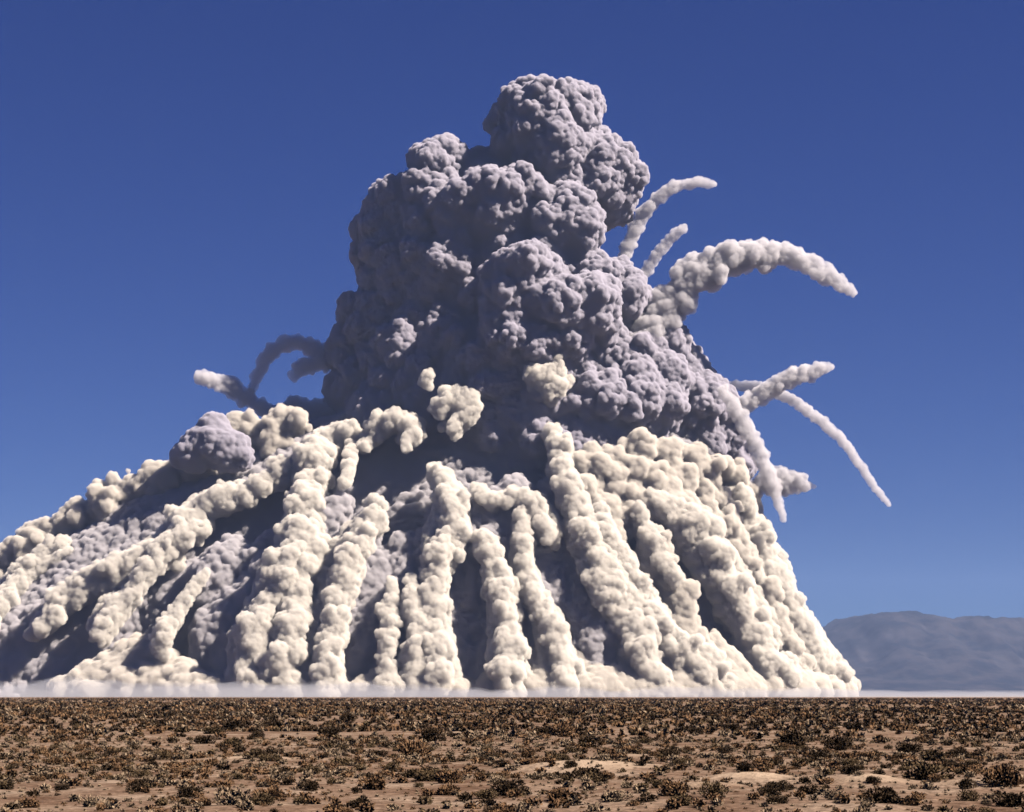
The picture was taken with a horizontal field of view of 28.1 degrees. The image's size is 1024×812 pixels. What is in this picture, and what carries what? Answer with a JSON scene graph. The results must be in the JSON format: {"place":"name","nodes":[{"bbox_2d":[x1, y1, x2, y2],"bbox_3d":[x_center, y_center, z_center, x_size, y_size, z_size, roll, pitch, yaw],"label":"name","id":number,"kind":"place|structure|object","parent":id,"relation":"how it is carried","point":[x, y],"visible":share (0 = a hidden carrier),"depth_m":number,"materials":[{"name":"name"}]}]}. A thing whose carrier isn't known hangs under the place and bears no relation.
{"place":"outdoors","nodes":[
{"label":"outdoors","id":0,"kind":"place"},
{"bbox_2d":[0,696,1023,811],"bbox_3d":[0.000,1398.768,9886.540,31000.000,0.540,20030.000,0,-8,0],"label":"ground","id":1,"kind":"structure","parent":0,"point":[47,801],"depth_m":57.56,"materials":[{"name":"soil"}]},
{"bbox_2d":[0,780,14,789],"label":"desert shrub","id":2,"kind":"object","parent":1,"relation":"on","point":[6,784],"visible":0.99,"depth_m":50.58,"materials":[{"name":"brown plant"}]},
{"bbox_2d":[18,798,39,807],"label":"desert shrub","id":3,"kind":"object","parent":1,"relation":"on","point":[31,803],"visible":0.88,"depth_m":42.49,"materials":[{"name":"brown plant"}]},
{"bbox_2d":[47,757,61,764],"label":"desert shrub","id":4,"kind":"object","parent":1,"relation":"on","point":[56,760],"visible":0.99,"depth_m":69.69,"materials":[{"name":"brown plant"}]},
{"bbox_2d":[54,783,69,789],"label":"desert shrub","id":5,"kind":"object","parent":1,"relation":"on","point":[60,786],"visible":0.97,"depth_m":49.75,"materials":[{"name":"plant"}]},
{"bbox_2d":[73,744,87,751],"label":"desert shrub","id":6,"kind":"object","parent":1,"relation":"on","point":[78,748],"visible":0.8,"depth_m":83.99,"materials":[{"name":"brown plant"}]},
{"bbox_2d":[81,795,104,806],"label":"desert shrub","id":7,"kind":"object","parent":1,"relation":"on","point":[90,802],"visible":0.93,"depth_m":43.20,"materials":[{"name":"plant"}]},
{"bbox_2d":[125,782,145,791],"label":"desert shrub","id":8,"kind":"object","parent":1,"relation":"on","point":[136,787],"visible":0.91,"depth_m":48.80,"materials":[{"name":"brown plant"}]},
{"bbox_2d":[131,769,153,777],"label":"desert shrub","id":9,"kind":"object","parent":1,"relation":"on","point":[145,773],"visible":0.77,"depth_m":56.27,"materials":[{"name":"brown plant"}]},
{"bbox_2d":[154,749,172,759],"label":"desert shrub","id":10,"kind":"object","parent":1,"relation":"on","point":[163,754],"visible":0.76,"depth_m":74.69,"materials":[{"name":"brown plant"}]},
{"bbox_2d":[173,769,195,778],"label":"desert shrub","id":11,"kind":"object","parent":1,"relation":"on","point":[187,773],"visible":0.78,"depth_m":56.12,"materials":[{"name":"brown plant"}]},
{"bbox_2d":[177,786,194,797],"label":"desert shrub","id":12,"kind":"object","parent":1,"relation":"on","point":[186,792],"visible":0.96,"depth_m":46.69,"materials":[{"name":"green plant"}]},
{"bbox_2d":[197,797,211,805],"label":"desert shrub","id":13,"kind":"object","parent":1,"relation":"on","point":[206,801],"visible":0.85,"depth_m":42.38,"materials":[{"name":"brown plant"}]},
{"bbox_2d":[194,735,215,743],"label":"desert shrub","id":14,"kind":"object","parent":1,"relation":"on","point":[203,739],"visible":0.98,"depth_m":95.92,"materials":[{"name":"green plant"}]},
{"bbox_2d":[203,725,222,733],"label":"desert shrub","id":15,"kind":"object","parent":1,"relation":"on","point":[214,730],"visible":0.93,"depth_m":121.03,"materials":[{"name":"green plant"}]},
{"bbox_2d":[223,736,239,746],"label":"desert shrub","id":16,"kind":"object","parent":1,"relation":"on","point":[232,740],"visible":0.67,"depth_m":89.77,"materials":[{"name":"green plant"}]},
{"bbox_2d":[212,785,251,805],"bbox_3d":[-5.804,8.098,42.520,0.853,0.447,0.497,0,-8,2],"label":"desert shrub","id":17,"kind":"object","parent":1,"relation":"on","point":[235,794],"visible":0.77,"depth_m":42.45,"materials":[{"name":"plant"}]},
{"bbox_2d":[220,719,245,731],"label":"desert shrub","id":18,"kind":"object","parent":1,"relation":"on","point":[233,725],"visible":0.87,"depth_m":132.32,"materials":[{"name":"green plant"}]},
{"bbox_2d":[228,773,243,779],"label":"desert shrub","id":19,"kind":"object","parent":1,"relation":"on","point":[238,776],"visible":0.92,"depth_m":55.22,"materials":[{"name":"brown plant"}]},
{"bbox_2d":[250,730,264,737],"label":"desert shrub","id":20,"kind":"object","parent":1,"relation":"on","point":[257,733],"visible":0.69,"depth_m":109.16,"materials":[{"name":"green plant"}]},
{"bbox_2d":[253,791,274,805],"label":"desert shrub","id":21,"kind":"object","parent":1,"relation":"on","point":[269,800],"visible":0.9,"depth_m":42.68,"materials":[{"name":"brown plant"}]},
{"bbox_2d":[250,787,283,799],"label":"desert shrub","id":22,"kind":"object","parent":1,"relation":"on","point":[275,793],"visible":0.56,"depth_m":46.01,"materials":[{"name":"brown plant"}]},
{"bbox_2d":[255,777,278,786],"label":"desert shrub","id":23,"kind":"object","parent":1,"relation":"on","point":[272,782],"visible":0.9,"depth_m":50.30,"materials":[{"name":"brown plant"}]},
{"bbox_2d":[258,753,276,760],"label":"desert shrub","id":24,"kind":"object","parent":1,"relation":"on","point":[263,757],"visible":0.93,"depth_m":72.34,"materials":[{"name":"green plant"}]},
{"bbox_2d":[261,718,285,726],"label":"desert shrub","id":25,"kind":"object","parent":1,"relation":"on","point":[275,723],"visible":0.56,"depth_m":139.25,"materials":[{"name":"brown plant"}]},
{"bbox_2d":[292,796,310,803],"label":"desert shrub","id":26,"kind":"object","parent":1,"relation":"on","point":[298,799],"visible":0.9,"depth_m":44.20,"materials":[{"name":"brown plant"}]},
{"bbox_2d":[299,780,319,790],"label":"desert shrub","id":27,"kind":"object","parent":1,"relation":"on","point":[311,785],"visible":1,"depth_m":48.89,"materials":[{"name":"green plant"}]},
{"bbox_2d":[303,765,320,773],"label":"desert shrub","id":28,"kind":"object","parent":1,"relation":"on","point":[314,769],"visible":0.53,"depth_m":58.78,"materials":[{"name":"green plant"}]},
{"bbox_2d":[317,725,339,736],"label":"desert shrub","id":29,"kind":"object","parent":1,"relation":"on","point":[332,730],"visible":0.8,"depth_m":113.73,"materials":[{"name":"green plant"}]},
{"bbox_2d":[326,777,345,783],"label":"desert shrub","id":30,"kind":"object","parent":1,"relation":"on","point":[331,780],"visible":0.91,"depth_m":52.75,"materials":[{"name":"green plant"}]},
{"bbox_2d":[332,756,355,765],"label":"desert shrub","id":31,"kind":"object","parent":1,"relation":"on","point":[343,761],"visible":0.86,"depth_m":68.73,"materials":[{"name":"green plant"}]},
{"bbox_2d":[339,710,355,721],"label":"desert shrub","id":32,"kind":"object","parent":1,"relation":"on","point":[349,716],"visible":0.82,"depth_m":179.57,"materials":[{"name":"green plant"}]},
{"bbox_2d":[349,796,371,808],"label":"desert shrub","id":33,"kind":"object","parent":1,"relation":"on","point":[354,803],"visible":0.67,"depth_m":42.46,"materials":[{"name":"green plant"}]},
{"bbox_2d":[356,776,387,789],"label":"desert shrub","id":34,"kind":"object","parent":1,"relation":"on","point":[377,781],"visible":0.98,"depth_m":49.96,"materials":[{"name":"brown plant"}]},
{"bbox_2d":[366,749,387,756],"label":"desert shrub","id":35,"kind":"object","parent":1,"relation":"on","point":[380,752],"visible":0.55,"depth_m":78.44,"materials":[{"name":"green plant"}]},
{"bbox_2d":[385,761,399,771],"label":"desert shrub","id":36,"kind":"object","parent":1,"relation":"on","point":[390,766],"visible":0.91,"depth_m":62.88,"materials":[{"name":"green plant"}]},
{"bbox_2d":[401,768,417,777],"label":"desert shrub","id":37,"kind":"object","parent":1,"relation":"on","point":[410,773],"visible":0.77,"depth_m":58.81,"materials":[{"name":"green plant"}]},
{"bbox_2d":[396,737,430,756],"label":"desert shrub","id":38,"kind":"object","parent":1,"relation":"on","point":[409,748],"visible":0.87,"depth_m":80.71,"materials":[{"name":"brown plant"}]},
{"bbox_2d":[417,767,441,781],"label":"desert shrub","id":39,"kind":"object","parent":1,"relation":"on","point":[422,772],"visible":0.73,"depth_m":54.07,"materials":[{"name":"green plant"}]},
{"bbox_2d":[419,726,446,741],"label":"desert shrub","id":40,"kind":"object","parent":1,"relation":"on","point":[430,734],"visible":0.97,"depth_m":101.09,"materials":[{"name":"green plant"}]},
{"bbox_2d":[437,783,459,795],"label":"desert shrub","id":41,"kind":"object","parent":1,"relation":"on","point":[447,789],"visible":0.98,"depth_m":47.49,"materials":[{"name":"brown plant"}]},
{"bbox_2d":[435,768,463,783],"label":"desert shrub","id":42,"kind":"object","parent":1,"relation":"on","point":[444,776],"visible":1,"depth_m":52.54,"materials":[{"name":"brown plant"}]},
{"bbox_2d":[453,721,472,729],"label":"desert shrub","id":43,"kind":"object","parent":1,"relation":"on","point":[459,724],"visible":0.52,"depth_m":126.64,"materials":[{"name":"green plant"}]},
{"bbox_2d":[475,788,499,798],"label":"desert shrub","id":44,"kind":"object","parent":1,"relation":"on","point":[485,794],"visible":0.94,"depth_m":45.58,"materials":[{"name":"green plant"}]},
{"bbox_2d":[482,805,498,811],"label":"desert shrub","id":45,"kind":"object","parent":1,"relation":"on","point":[488,809],"visible":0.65,"depth_m":40.71,"materials":[{"name":"brown plant"}]},
{"bbox_2d":[487,774,503,782],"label":"desert shrub","id":46,"kind":"object","parent":1,"relation":"on","point":[493,778],"visible":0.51,"depth_m":52.11,"materials":[{"name":"plant"}]},
{"bbox_2d":[492,807,515,811],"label":"desert shrub","id":47,"kind":"object","parent":1,"relation":"on","point":[508,809],"visible":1,"depth_m":39.27,"materials":[{"name":"brown plant"}]},
{"bbox_2d":[490,777,527,795],"bbox_3d":[-0.069,8.737,46.913,0.785,0.458,0.791,-3,-9,23],"label":"desert shrub","id":48,"kind":"object","parent":1,"relation":"on","point":[505,785],"visible":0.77,"depth_m":46.82,"materials":[{"name":"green plant"}]},
{"bbox_2d":[0,697,1023,811],"bbox_3d":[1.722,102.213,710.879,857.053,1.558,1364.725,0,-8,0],"label":"scrub","id":49,"kind":"object","parent":1,"relation":"on","point":[182,712],"visible":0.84,"depth_m":106.36,"materials":[{"name":"brown plant"}]},
{"bbox_2d":[520,749,535,757],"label":"desert shrub","id":50,"kind":"object","parent":1,"relation":"on","point":[527,753],"visible":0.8,"depth_m":76.28,"materials":[{"name":"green plant"}]},
{"bbox_2d":[534,725,551,736],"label":"desert shrub","id":51,"kind":"object","parent":1,"relation":"on","point":[543,729],"visible":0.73,"depth_m":113.78,"materials":[{"name":"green plant"}]},
{"bbox_2d":[549,722,574,736],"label":"desert shrub","id":52,"kind":"object","parent":1,"relation":"on","point":[563,729],"visible":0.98,"depth_m":111.56,"materials":[{"name":"brown plant"}]},
{"bbox_2d":[556,753,569,760],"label":"desert shrub","id":53,"kind":"object","parent":1,"relation":"on","point":[559,757],"visible":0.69,"depth_m":66.01,"materials":[{"name":"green plant"}]},
{"bbox_2d":[547,786,583,801],"bbox_3d":[1.050,8.466,44.653,0.801,0.396,0.950,4,-9,-24],"label":"desert shrub","id":54,"kind":"object","parent":1,"relation":"on","point":[561,793],"visible":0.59,"depth_m":44.43,"materials":[{"name":"brown plant"}]},
{"bbox_2d":[563,746,575,752],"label":"desert shrub","id":55,"kind":"object","parent":1,"relation":"on","point":[570,749],"visible":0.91,"depth_m":83.37,"materials":[{"name":"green plant"}]},
{"bbox_2d":[563,758,577,767],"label":"desert shrub","id":56,"kind":"object","parent":1,"relation":"on","point":[570,763],"visible":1,"depth_m":62.22,"materials":[{"name":"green plant"}]},
{"bbox_2d":[577,734,603,747],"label":"desert shrub","id":57,"kind":"object","parent":1,"relation":"on","point":[585,738],"visible":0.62,"depth_m":91.13,"materials":[{"name":"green plant"}]},
{"bbox_2d":[579,766,602,778],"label":"desert shrub","id":58,"kind":"object","parent":1,"relation":"on","point":[595,770],"visible":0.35,"depth_m":56.16,"materials":[{"name":"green plant"}]},
{"bbox_2d":[597,752,609,760],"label":"desert shrub","id":59,"kind":"object","parent":1,"relation":"on","point":[604,757],"visible":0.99,"depth_m":63.77,"materials":[{"name":"plant"}]},
{"bbox_2d":[603,787,632,802],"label":"desert shrub","id":60,"kind":"object","parent":1,"relation":"on","point":[614,795],"visible":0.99,"depth_m":44.58,"materials":[{"name":"plant"}]},
{"bbox_2d":[620,779,632,787],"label":"desert shrub","id":61,"kind":"object","parent":1,"relation":"on","point":[625,784],"visible":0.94,"depth_m":50.12,"materials":[{"name":"plant"}]},
{"bbox_2d":[620,745,644,753],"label":"desert shrub","id":62,"kind":"object","parent":1,"relation":"on","point":[629,749],"visible":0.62,"depth_m":79.48,"materials":[{"name":"brown plant"}]},
{"bbox_2d":[640,736,652,743],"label":"desert shrub","id":63,"kind":"object","parent":1,"relation":"on","point":[645,740],"visible":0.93,"depth_m":95.25,"materials":[{"name":"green plant"}]},
{"bbox_2d":[651,778,668,787],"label":"desert shrub","id":64,"kind":"object","parent":1,"relation":"on","point":[657,782],"visible":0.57,"depth_m":49.75,"materials":[{"name":"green plant"}]},
{"bbox_2d":[664,749,679,755],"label":"desert shrub","id":65,"kind":"object","parent":1,"relation":"on","point":[672,751],"visible":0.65,"depth_m":76.31,"materials":[{"name":"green plant"}]},
{"bbox_2d":[657,779,690,796],"bbox_3d":[3.639,8.673,46.495,0.744,0.414,0.762,1,-8,-9],"label":"desert shrub","id":66,"kind":"object","parent":1,"relation":"on","point":[670,788],"visible":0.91,"depth_m":46.33,"materials":[{"name":"brown plant"}]},
{"bbox_2d":[668,793,692,805],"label":"desert shrub","id":67,"kind":"object","parent":1,"relation":"on","point":[682,797],"visible":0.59,"depth_m":42.96,"materials":[{"name":"brown plant"}]},
{"bbox_2d":[671,757,690,764],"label":"desert shrub","id":68,"kind":"object","parent":1,"relation":"on","point":[675,761],"visible":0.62,"depth_m":64.76,"materials":[{"name":"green plant"}]},
{"bbox_2d":[687,727,704,733],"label":"desert shrub","id":69,"kind":"object","parent":1,"relation":"on","point":[698,730],"visible":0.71,"depth_m":121.05,"materials":[{"name":"brown plant"}]},
{"bbox_2d":[697,780,728,796],"bbox_3d":[4.493,8.558,45.743,0.608,0.411,0.774,-5,-10,34],"label":"desert shrub","id":70,"kind":"object","parent":1,"relation":"on","point":[712,787],"visible":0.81,"depth_m":45.70,"materials":[{"name":"brown plant"}]},
{"bbox_2d":[717,746,732,752],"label":"desert shrub","id":71,"kind":"object","parent":1,"relation":"on","point":[721,749],"visible":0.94,"depth_m":79.47,"materials":[{"name":"brown plant"}]},
{"bbox_2d":[725,721,739,730],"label":"desert shrub","id":72,"kind":"object","parent":1,"relation":"on","point":[733,726],"visible":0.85,"depth_m":126.59,"materials":[{"name":"brown plant"}]},
{"bbox_2d":[737,760,754,771],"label":"desert shrub","id":73,"kind":"object","parent":1,"relation":"on","point":[743,767],"visible":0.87,"depth_m":60.50,"materials":[{"name":"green plant"}]},
{"bbox_2d":[746,721,767,729],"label":"desert shrub","id":74,"kind":"object","parent":1,"relation":"on","point":[760,723],"visible":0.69,"depth_m":132.48,"materials":[{"name":"brown plant"}]},
{"bbox_2d":[752,756,770,765],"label":"desert shrub","id":75,"kind":"object","parent":1,"relation":"on","point":[760,759],"visible":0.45,"depth_m":66.28,"materials":[{"name":"brown plant"}]},
{"bbox_2d":[757,786,782,795],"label":"desert shrub","id":76,"kind":"object","parent":1,"relation":"on","point":[776,790],"visible":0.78,"depth_m":45.76,"materials":[{"name":"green plant"}]},
{"bbox_2d":[765,794,788,803],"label":"desert shrub","id":77,"kind":"object","parent":1,"relation":"on","point":[777,799],"visible":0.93,"depth_m":42.85,"materials":[{"name":"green plant"}]},
{"bbox_2d":[765,780,791,790],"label":"desert shrub","id":78,"kind":"object","parent":1,"relation":"on","point":[773,784],"visible":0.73,"depth_m":48.09,"materials":[{"name":"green plant"}]},
{"bbox_2d":[778,731,809,746],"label":"desert shrub","id":79,"kind":"object","parent":1,"relation":"on","point":[792,738],"visible":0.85,"depth_m":89.69,"materials":[{"name":"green plant"}]},
{"bbox_2d":[798,782,818,794],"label":"desert shrub","id":80,"kind":"object","parent":1,"relation":"on","point":[806,789],"visible":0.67,"depth_m":46.39,"materials":[{"name":"brown plant"}]},
{"bbox_2d":[807,749,830,757],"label":"desert shrub","id":81,"kind":"object","parent":1,"relation":"on","point":[817,754],"visible":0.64,"depth_m":74.21,"materials":[{"name":"brown plant"}]},
{"bbox_2d":[821,787,845,799],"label":"desert shrub","id":82,"kind":"object","parent":1,"relation":"on","point":[832,794],"visible":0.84,"depth_m":43.56,"materials":[{"name":"plant"}]},
{"bbox_2d":[822,735,853,748],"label":"desert shrub","id":83,"kind":"object","parent":1,"relation":"on","point":[834,740],"visible":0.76,"depth_m":87.01,"materials":[{"name":"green plant"}]},
{"bbox_2d":[833,743,848,750],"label":"desert shrub","id":84,"kind":"object","parent":1,"relation":"on","point":[839,747],"visible":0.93,"depth_m":84.61,"materials":[{"name":"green plant"}]},
{"bbox_2d":[837,751,858,760],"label":"desert shrub","id":85,"kind":"object","parent":1,"relation":"on","point":[846,754],"visible":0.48,"depth_m":68.75,"materials":[{"name":"brown plant"}]},
{"bbox_2d":[840,764,858,774],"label":"desert shrub","id":86,"kind":"object","parent":1,"relation":"on","point":[850,769],"visible":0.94,"depth_m":59.68,"materials":[{"name":"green plant"}]},
{"bbox_2d":[842,757,859,765],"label":"desert shrub","id":87,"kind":"object","parent":1,"relation":"on","point":[848,761],"visible":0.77,"depth_m":66.24,"materials":[{"name":"brown plant"}]},
{"bbox_2d":[845,721,865,730],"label":"desert shrub","id":88,"kind":"object","parent":1,"relation":"on","point":[854,725],"visible":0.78,"depth_m":132.57,"materials":[{"name":"brown plant"}]},
{"bbox_2d":[866,775,881,783],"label":"desert shrub","id":89,"kind":"object","parent":1,"relation":"on","point":[871,779],"visible":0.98,"depth_m":51.95,"materials":[{"name":"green plant"}]},
{"bbox_2d":[860,785,898,802],"bbox_3d":[7.759,8.146,42.858,0.668,0.409,1.030,-8,-11,44],"label":"desert shrub","id":90,"kind":"object","parent":1,"relation":"on","point":[883,795],"visible":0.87,"depth_m":42.74,"materials":[{"name":"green plant"}]},
{"bbox_2d":[895,741,922,752],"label":"desert shrub","id":91,"kind":"object","parent":1,"relation":"on","point":[907,747],"visible":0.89,"depth_m":81.89,"materials":[{"name":"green plant"}]},
{"bbox_2d":[901,794,923,805],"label":"desert shrub","id":92,"kind":"object","parent":1,"relation":"on","point":[916,800],"visible":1,"depth_m":42.34,"materials":[{"name":"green plant"}]},
{"bbox_2d":[901,760,948,779],"bbox_3d":[11.143,9.849,55.375,1.168,0.580,1.146,6,-10,-38],"label":"desert shrub","id":93,"kind":"object","parent":1,"relation":"on","point":[922,771],"visible":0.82,"depth_m":55.16,"materials":[{"name":"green plant"}]},
{"bbox_2d":[916,747,946,760],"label":"desert shrub","id":94,"kind":"object","parent":1,"relation":"on","point":[927,755],"visible":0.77,"depth_m":72.25,"materials":[{"name":"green plant"}]},
{"bbox_2d":[926,773,941,780],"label":"desert shrub","id":95,"kind":"object","parent":1,"relation":"on","point":[934,776],"visible":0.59,"depth_m":52.76,"materials":[{"name":"brown plant"}]},
{"bbox_2d":[949,747,966,757],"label":"desert shrub","id":96,"kind":"object","parent":1,"relation":"on","point":[956,751],"visible":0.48,"depth_m":76.35,"materials":[{"name":"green plant"}]},
{"bbox_2d":[944,761,974,771],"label":"desert shrub","id":97,"kind":"object","parent":1,"relation":"on","point":[968,763],"visible":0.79,"depth_m":60.63,"materials":[{"name":"brown plant"}]},
{"bbox_2d":[956,788,979,800],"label":"desert shrub","id":98,"kind":"object","parent":1,"relation":"on","point":[971,795],"visible":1,"depth_m":43.94,"materials":[{"name":"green plant"}]},
{"bbox_2d":[958,778,977,788],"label":"desert shrub","id":99,"kind":"object","parent":1,"relation":"on","point":[964,783],"visible":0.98,"depth_m":48.83,"materials":[{"name":"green plant"}]},
{"bbox_2d":[976,807,996,811],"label":"desert shrub","id":100,"kind":"object","parent":1,"relation":"on","point":[985,809],"visible":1,"depth_m":40.07,"materials":[{"name":"brown plant"}]},
{"bbox_2d":[979,764,1021,786],"bbox_3d":[11.827,8.986,49.846,1.113,0.581,1.032,-7,-11,42],"label":"desert shrub","id":101,"kind":"object","parent":1,"relation":"on","point":[1008,775],"visible":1,"depth_m":49.65,"materials":[{"name":"brown plant"}]},
{"bbox_2d":[990,790,1023,806],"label":"desert shrub","id":102,"kind":"object","parent":1,"relation":"on","point":[1011,799],"visible":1,"depth_m":42.44,"materials":[{"name":"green plant"}]},
{"bbox_2d":[0,0,1023,695],"label":"sky","id":103,"kind":"structure","parent":0,"point":[347,347],"materials":[{"name":"blue"}]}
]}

